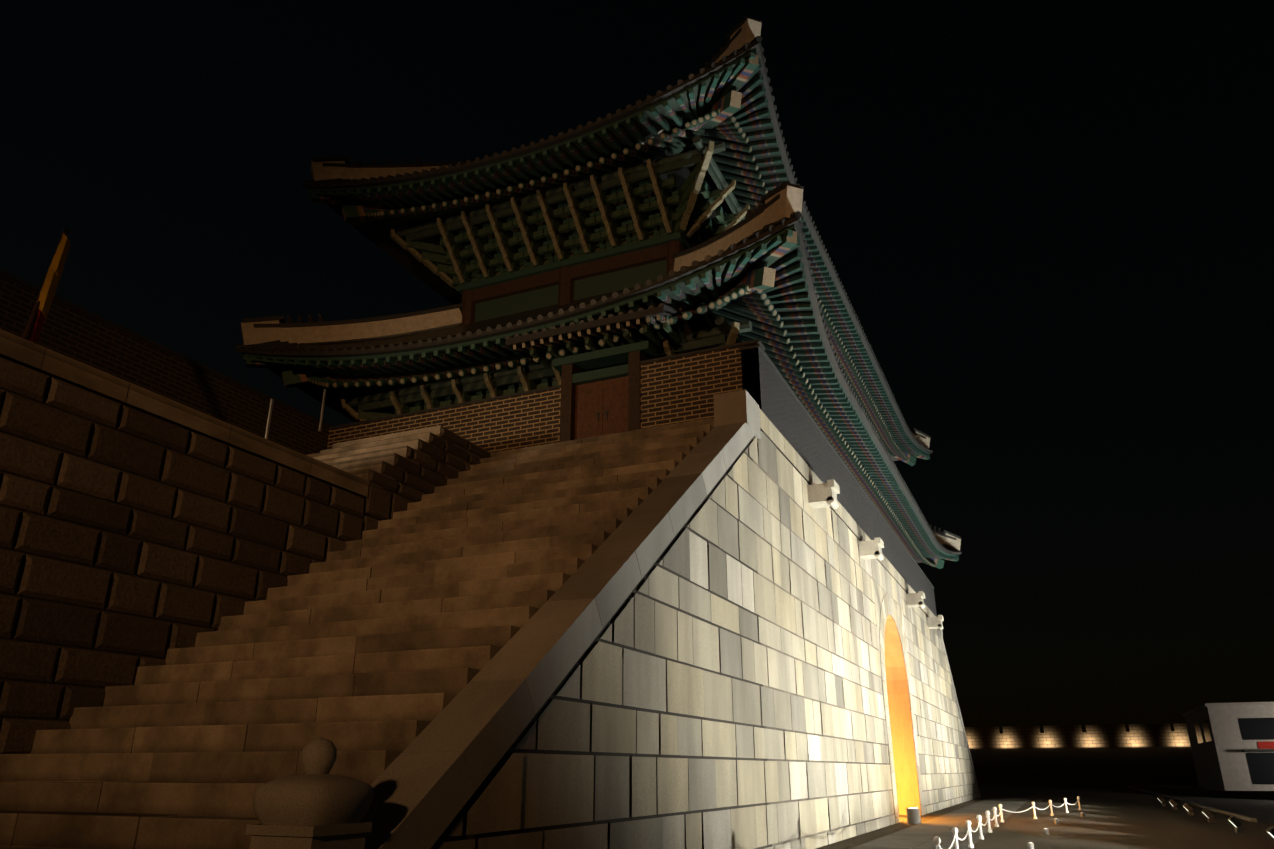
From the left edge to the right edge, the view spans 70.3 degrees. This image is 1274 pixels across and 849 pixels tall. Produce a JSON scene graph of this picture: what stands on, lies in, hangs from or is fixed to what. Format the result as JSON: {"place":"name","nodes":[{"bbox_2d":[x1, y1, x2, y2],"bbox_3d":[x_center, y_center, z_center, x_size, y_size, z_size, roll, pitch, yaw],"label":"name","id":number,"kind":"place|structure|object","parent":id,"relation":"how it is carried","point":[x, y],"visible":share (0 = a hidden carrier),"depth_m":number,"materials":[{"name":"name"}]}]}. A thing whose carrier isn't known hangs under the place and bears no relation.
{"place":"outdoors","nodes":[
{"label":"outdoors","id":0,"kind":"place"},
{"bbox_2d":[246,229,958,568],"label":"corner rafters","id":1,"kind":"object","parent":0,"point":[758,275],"visible":0.33,"depth_m":21.43,"materials":[{"name":"green wood"}]},
{"bbox_2d":[244,229,958,566],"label":"rafters","id":2,"kind":"object","parent":1,"relation":"attached to","point":[809,376],"visible":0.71,"depth_m":24.25,"materials":[{"name":"green wood"}]},
{"bbox_2d":[235,211,961,556],"bbox_3d":[3.261,2.268,38.179,16.532,2.805,35.932,-9,-23,22],"label":"eave edge","id":3,"kind":"object","parent":2,"relation":"on","point":[583,311],"visible":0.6,"depth_m":22.88,"materials":[{"name":"wood"}]},
{"bbox_2d":[241,182,960,562],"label":"roof tiles","id":4,"kind":"object","parent":3,"relation":"on","point":[781,202],"visible":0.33,"depth_m":26.98,"materials":[{"name":"tile"}]},
{"bbox_2d":[390,135,744,369],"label":"beams","id":5,"kind":"structure","parent":4,"relation":"on","point":[569,280],"depth_m":27.31,"materials":[{"name":"green wood"}]},
{"bbox_2d":[390,141,749,289],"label":"brackets","id":6,"kind":"object","parent":5,"relation":"on","point":[451,260],"visible":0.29,"depth_m":27.32,"materials":[{"name":"green wood"}]},
{"bbox_2d":[309,52,929,460],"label":"rafters","id":7,"kind":"object","parent":4,"relation":"attached to","point":[859,370],"visible":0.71,"depth_m":26.68,"materials":[{"name":"green wood"}]},
{"bbox_2d":[301,36,932,453],"bbox_3d":[3.261,-3.202,40.272,14.932,2.543,34.532,-9,-23,22],"label":"eave edge","id":8,"kind":"object","parent":7,"relation":"attached to","point":[669,94],"visible":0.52,"depth_m":25.69,"materials":[{"name":"wood"}]},
{"bbox_2d":[307,16,929,460],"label":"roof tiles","id":9,"kind":"object","parent":8,"relation":"attached to","point":[739,36],"visible":0.19,"depth_m":30.15,"materials":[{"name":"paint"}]},
{"bbox_2d":[311,53,929,465],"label":"corner rafters","id":10,"kind":"object","parent":7,"relation":"attached to","point":[727,101],"visible":0.5,"depth_m":28.16,"materials":[{"name":"green wood"}]},
{"bbox_2d":[0,0,1273,733],"label":"sky","id":11,"kind":"structure","parent":0,"point":[1047,226],"materials":[{"name":"black"}]},
{"bbox_2d":[851,798,1029,848],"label":"pavement","id":12,"kind":"structure","parent":0,"point":[918,834],"depth_m":25.15,"materials":[{"name":"stone"}]},
{"bbox_2d":[816,784,1273,848],"bbox_3d":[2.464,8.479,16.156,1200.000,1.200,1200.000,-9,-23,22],"label":"ground","id":13,"kind":"structure","parent":0,"point":[1118,817],"depth_m":30.01,"materials":[{"name":"grey paving"}]},
{"bbox_2d":[0,328,489,753],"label":"dark retaining wall","id":14,"kind":"structure","parent":13,"relation":"on","point":[140,526],"depth_m":12.61,"materials":[{"name":"stone"}]},
{"bbox_2d":[0,269,331,454],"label":"brick wall","id":15,"kind":"structure","parent":14,"relation":"on","point":[76,332],"depth_m":20.62,"materials":[{"name":"brick"}]},
{"bbox_2d":[22,227,325,438],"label":"flags","id":16,"kind":"object","parent":14,"relation":"on","point":[39,313],"visible":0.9,"depth_m":14.86,"materials":[{"name":"fabric"},{"name":"steel"}]},
{"bbox_2d":[245,737,372,848],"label":"newel post","id":17,"kind":"object","parent":13,"relation":"on","point":[316,805],"visible":1,"depth_m":6.67,"materials":[{"name":"stone"}]},
{"bbox_2d":[0,418,713,848],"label":"stairs","id":18,"kind":"structure","parent":13,"relation":"on","point":[370,654],"depth_m":11.26,"materials":[{"name":"stone"}]},
{"bbox_2d":[360,389,980,848],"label":"stair copings","id":19,"kind":"object","parent":13,"relation":"on","point":[428,781],"visible":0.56,"depth_m":10.07,"materials":[{"name":"stone"}]},
{"bbox_2d":[430,419,977,848],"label":"gate face backing","id":20,"kind":"object","parent":13,"relation":"on","point":[474,797],"visible":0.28,"depth_m":12.25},
{"bbox_2d":[439,408,978,848],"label":"gate stones","id":21,"kind":"object","parent":20,"relation":"attached to","point":[528,790],"visible":0.88,"depth_m":16.63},
{"bbox_2d":[807,479,943,629],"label":"water spouts","id":22,"kind":"object","parent":20,"relation":"attached to","point":[822,495],"visible":0.98,"depth_m":29.11,"materials":[{"name":"stone"}]},
{"bbox_2d":[751,436,977,848],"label":"stone wall","id":23,"kind":"structure","parent":13,"relation":"on","point":[796,694],"depth_m":23.49,"materials":[{"name":"beige stone"}]},
{"bbox_2d":[761,430,922,610],"bbox_3d":[3.443,6.415,36.505,13.000,0.001,34.200,-9,-23,22],"label":"stone ledge","id":24,"kind":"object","parent":23,"relation":"on","point":[830,507],"depth_m":23.35,"materials":[{"name":"stone"}]},
{"bbox_2d":[341,315,751,411],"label":"beams","id":25,"kind":"structure","parent":24,"relation":"on","point":[537,373],"depth_m":24.78,"materials":[{"name":"green wood"}]},
{"bbox_2d":[341,322,739,421],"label":"brackets","id":26,"kind":"object","parent":25,"relation":"on","point":[525,384],"visible":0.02,"depth_m":25.09,"materials":[{"name":"green wood"}]},
{"bbox_2d":[505,303,699,378],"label":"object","id":27,"kind":"object","parent":25,"relation":"attached to","point":[537,343],"visible":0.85,"depth_m":22.20,"materials":[{"name":"wood"}]},
{"bbox_2d":[327,339,767,452],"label":"brick wall","id":28,"kind":"structure","parent":24,"relation":"on","point":[682,387],"depth_m":22.56,"materials":[{"name":"brick"}]},
{"bbox_2d":[552,341,656,441],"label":"door","id":29,"kind":"structure","parent":28,"relation":"attached to","point":[601,402],"depth_m":22.34,"materials":[{"name":"brown wood"}]},
{"bbox_2d":[739,343,936,616],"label":"brick wall","id":30,"kind":"structure","parent":28,"relation":"attached to","point":[787,414],"depth_m":26.24,"materials":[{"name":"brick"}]},
{"bbox_2d":[883,615,920,815],"bbox_3d":[3.443,11.785,34.450,13.000,8.100,5.200,-9,-23,22],"label":"arched gateway","id":31,"kind":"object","parent":23,"relation":"in","point":[903,752],"depth_m":34.44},
{"bbox_2d":[933,796,1081,848],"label":"rope fence","id":32,"kind":"object","parent":13,"relation":"on","point":[937,840],"visible":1,"depth_m":21.87,"materials":[{"name":"white paint"}]},
{"bbox_2d":[964,723,1198,785],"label":"fortress wall","id":33,"kind":"structure","parent":13,"relation":"on","point":[1149,754],"depth_m":132.57,"materials":[{"name":"brown stone"}]},
{"bbox_2d":[906,796,1273,848],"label":"ground fixtures","id":34,"kind":"object","parent":13,"relation":"on","point":[913,815],"visible":0.98,"depth_m":28.01,"materials":[{"name":"metal"}]},
{"bbox_2d":[1182,702,1273,790],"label":"shop building","id":35,"kind":"structure","parent":13,"relation":"on","point":[1232,746],"depth_m":74.95,"materials":[{"name":"grey concrete"}]},
{"bbox_2d":[1120,785,1273,821],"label":"road","id":36,"kind":"structure","parent":0,"point":[1254,806],"depth_m":68.99,"materials":[{"name":"grey asphalt"}]}
]}

